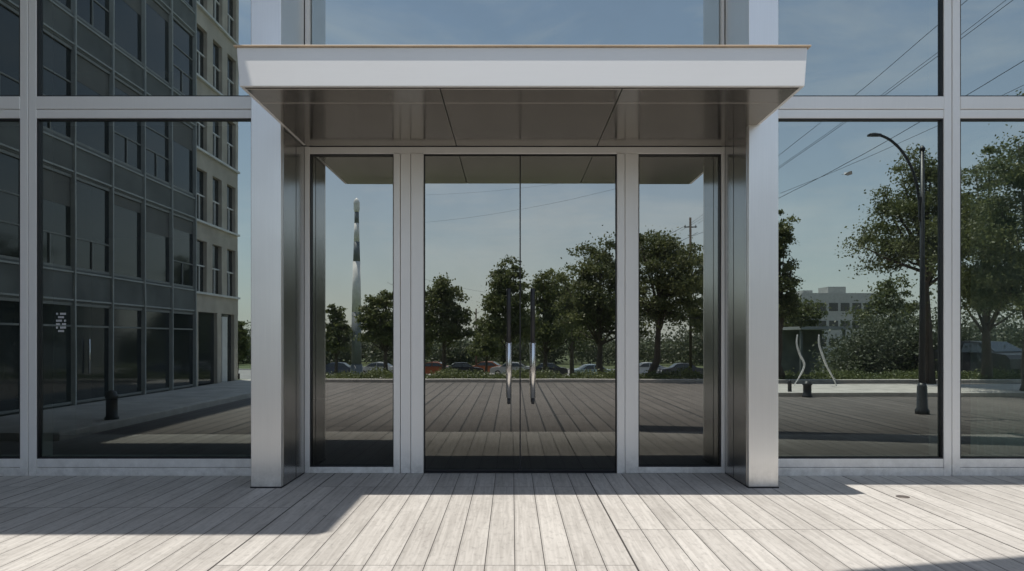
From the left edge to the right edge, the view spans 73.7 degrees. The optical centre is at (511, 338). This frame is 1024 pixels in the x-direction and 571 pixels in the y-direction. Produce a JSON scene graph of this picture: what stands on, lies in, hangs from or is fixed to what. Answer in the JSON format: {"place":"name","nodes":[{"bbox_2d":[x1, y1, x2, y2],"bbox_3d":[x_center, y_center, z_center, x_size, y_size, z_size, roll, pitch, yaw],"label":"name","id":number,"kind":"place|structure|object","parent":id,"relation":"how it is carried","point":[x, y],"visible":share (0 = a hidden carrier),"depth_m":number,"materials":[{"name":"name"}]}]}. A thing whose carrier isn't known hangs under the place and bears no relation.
{"place":"outdoors","nodes":[
{"label":"outdoors","id":0,"kind":"place"},
{"bbox_2d":[0,473,1023,570],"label":"plaza deck","id":1,"kind":"structure","parent":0,"point":[514,522],"depth_m":5.57,"materials":[{"name":"grey wood"}]},
{"bbox_2d":[251,0,303,486],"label":"column","id":2,"kind":"structure","parent":1,"relation":"on","point":[277,22],"depth_m":6.88,"materials":[{"name":"metal"}]},
{"bbox_2d":[250,472,304,487],"bbox_3d":[-2.479,1.504,7.258,0.315,0.012,0.764,0,0,0],"label":"column foot","id":3,"kind":"object","parent":2,"relation":"attached to","point":[281,486],"depth_m":6.89},
{"bbox_2d":[283,127,303,484],"bbox_3d":[-2.322,-0.328,7.280,0.005,3.645,0.680,0,0,0],"label":"jamb lining","id":4,"kind":"object","parent":2,"relation":"attached to","point":[293,307],"visible":1,"depth_m":7.25,"materials":[{"name":"metal"}]},
{"bbox_2d":[20,0,959,475],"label":"mullions","id":5,"kind":"object","parent":1,"relation":"on","point":[28,242],"visible":0.54,"depth_m":7.48,"materials":[{"name":"metal"}]},
{"bbox_2d":[0,96,1023,475],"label":"transoms","id":6,"kind":"object","parent":5,"relation":"attached to","point":[240,106],"visible":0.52,"depth_m":7.49,"materials":[{"name":"metal"}]},
{"bbox_2d":[0,0,1023,458],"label":"glazing gaskets","id":7,"kind":"object","parent":6,"relation":"attached to","point":[40,120],"visible":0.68,"depth_m":7.50,"materials":[{"name":"black rubber"}]},
{"bbox_2d":[0,121,18,456],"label":"window glass","id":8,"kind":"object","parent":7,"relation":"attached to","point":[9,288],"visible":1,"depth_m":7.53,"materials":[{"name":"clear glass"}]},
{"bbox_2d":[0,0,18,94],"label":"window glass","id":9,"kind":"object","parent":7,"relation":"attached to","point":[9,47],"visible":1,"depth_m":7.53,"materials":[{"name":"clear glass"}]},
{"bbox_2d":[41,121,250,456],"bbox_3d":[-3.908,-0.546,7.534,2.596,3.717,0.001,0,0,0],"label":"window glass","id":10,"kind":"object","parent":7,"relation":"attached to","point":[146,257],"visible":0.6,"depth_m":7.53,"materials":[{"name":"clear glass"}]},
{"bbox_2d":[56,313,65,331],"bbox_3d":[-4.975,-0.176,7.529,0.106,0.212,0.002,0,0,0],"label":"window notice","id":11,"kind":"object","parent":10,"relation":"attached to","point":[61,321],"depth_m":7.53,"materials":[{"name":"grey"}]},
{"bbox_2d":[41,0,250,94],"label":"window glass","id":12,"kind":"object","parent":7,"relation":"attached to","point":[137,47],"visible":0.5,"depth_m":7.53,"materials":[{"name":"clear glass"}]},
{"bbox_2d":[778,121,939,456],"bbox_3d":[3.692,-0.546,7.534,2.065,3.717,0.002,0,0,0],"label":"window glass","id":13,"kind":"object","parent":7,"relation":"attached to","point":[858,288],"visible":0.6,"depth_m":7.53,"materials":[{"name":"clear glass"}]},
{"bbox_2d":[778,0,939,94],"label":"window glass","id":14,"kind":"object","parent":7,"relation":"attached to","point":[874,47],"visible":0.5,"depth_m":7.53,"materials":[{"name":"clear glass"}]},
{"bbox_2d":[961,121,1023,456],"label":"window glass","id":15,"kind":"object","parent":7,"relation":"attached to","point":[992,288],"visible":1,"depth_m":7.53,"materials":[{"name":"clear glass"}]},
{"bbox_2d":[961,0,1023,94],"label":"window glass","id":16,"kind":"object","parent":7,"relation":"attached to","point":[992,47],"visible":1,"depth_m":7.53,"materials":[{"name":"clear glass"}]},
{"bbox_2d":[304,147,724,472],"bbox_3d":[0.030,-0.319,7.705,4.708,3.658,0.150,0,0,0],"label":"entrance frame","id":17,"kind":"object","parent":1,"relation":"on","point":[408,309],"visible":0.92,"depth_m":7.64,"materials":[{"name":"silver metal"}]},
{"bbox_2d":[312,156,392,464],"bbox_3d":[-1.796,-0.310,7.700,0.932,3.500,0.001,0,0,0],"label":"sidelight glass","id":18,"kind":"object","parent":17,"relation":"in","point":[352,310],"visible":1,"depth_m":7.70,"materials":[{"name":"clear glass"}]},
{"bbox_2d":[310,154,720,472],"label":"entrance gaskets","id":19,"kind":"object","parent":17,"relation":"attached to","point":[615,155],"visible":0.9,"depth_m":7.66,"materials":[{"name":"black rubber"}]},
{"bbox_2d":[726,0,777,486],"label":"column","id":20,"kind":"structure","parent":1,"relation":"on","point":[751,22],"depth_m":6.88,"materials":[{"name":"metal"}]},
{"bbox_2d":[725,472,778,487],"bbox_3d":[2.536,1.504,7.258,0.308,0.012,0.764,0,0,0],"label":"column foot","id":21,"kind":"object","parent":20,"relation":"attached to","point":[747,486],"depth_m":6.91},
{"bbox_2d":[896,495,909,497],"bbox_3d":[3.722,1.506,6.501,0.120,0.005,0.120,0,0,0],"label":"floor drain cover","id":22,"kind":"object","parent":1,"relation":"on","point":[901,496],"visible":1,"depth_m":6.50,"materials":[{"name":"metal"}]},
{"bbox_2d":[304,145,724,146],"bbox_3d":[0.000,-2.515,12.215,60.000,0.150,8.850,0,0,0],"label":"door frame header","id":23,"kind":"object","parent":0,"point":[513,146],"depth_m":8.68},
{"bbox_3d":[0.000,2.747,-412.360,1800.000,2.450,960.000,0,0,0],"label":"ground","id":24,"kind":"structure","parent":0,"visible":0},
{"bbox_2d":[233,45,810,145],"bbox_3d":[0.088,-2.326,6.730,4.931,0.356,1.820,0,0,0],"label":"entrance canopy","id":25,"kind":"object","parent":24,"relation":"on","point":[516,95],"visible":0.97,"depth_m":5.94,"materials":[{"name":"silver metal"}]},
{"bbox_2d":[305,0,724,44],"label":"entrance frame","id":26,"kind":"object","parent":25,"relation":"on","point":[308,22],"depth_m":7.65,"materials":[{"name":"metal"}]},
{"bbox_2d":[312,0,718,44],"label":"glass","id":27,"kind":"object","parent":26,"relation":"in","point":[515,22],"depth_m":7.70,"materials":[{"name":"clear glass"}]},
{"bbox_2d":[425,156,614,470],"bbox_3d":[0.092,-0.281,7.619,2.141,3.542,0.143,0,0,0],"label":"double door","id":28,"kind":"structure","parent":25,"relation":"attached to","point":[472,312],"depth_m":7.68,"materials":[{"name":"clear glass"}]},
{"bbox_2d":[425,469,614,470],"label":"door rails","id":29,"kind":"object","parent":28,"relation":"attached to","point":[518,469],"depth_m":7.67,"materials":[{"name":"black metal"}]},
{"bbox_2d":[520,156,520,470],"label":"door edge seals","id":30,"kind":"object","parent":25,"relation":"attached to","point":[520,313],"depth_m":7.68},
{"bbox_2d":[639,156,718,464],"bbox_3d":[1.881,-0.310,7.700,0.918,3.500,0.001,0,0,0],"label":"sidelight glass","id":31,"kind":"object","parent":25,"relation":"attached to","point":[678,310],"visible":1,"depth_m":7.70,"materials":[{"name":"clear glass"}]},
{"bbox_2d":[733,139,733,476],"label":"jamb joints","id":32,"kind":"object","parent":25,"relation":"attached to","point":[733,307],"visible":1,"depth_m":7.33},
{"bbox_2d":[725,127,746,484],"bbox_3d":[2.382,-0.328,7.280,0.005,3.645,0.680,0,0,0],"label":"jamb lining","id":33,"kind":"object","parent":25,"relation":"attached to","point":[740,306],"visible":1,"depth_m":7.24,"materials":[{"name":"metal"}]},
{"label":"interior floor","id":34,"kind":"structure","parent":0,"visible":0},
{"bbox_2d":[304,0,725,44],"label":"building shell","id":35,"kind":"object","parent":34,"relation":"on","point":[304,22],"depth_m":14.03}
]}

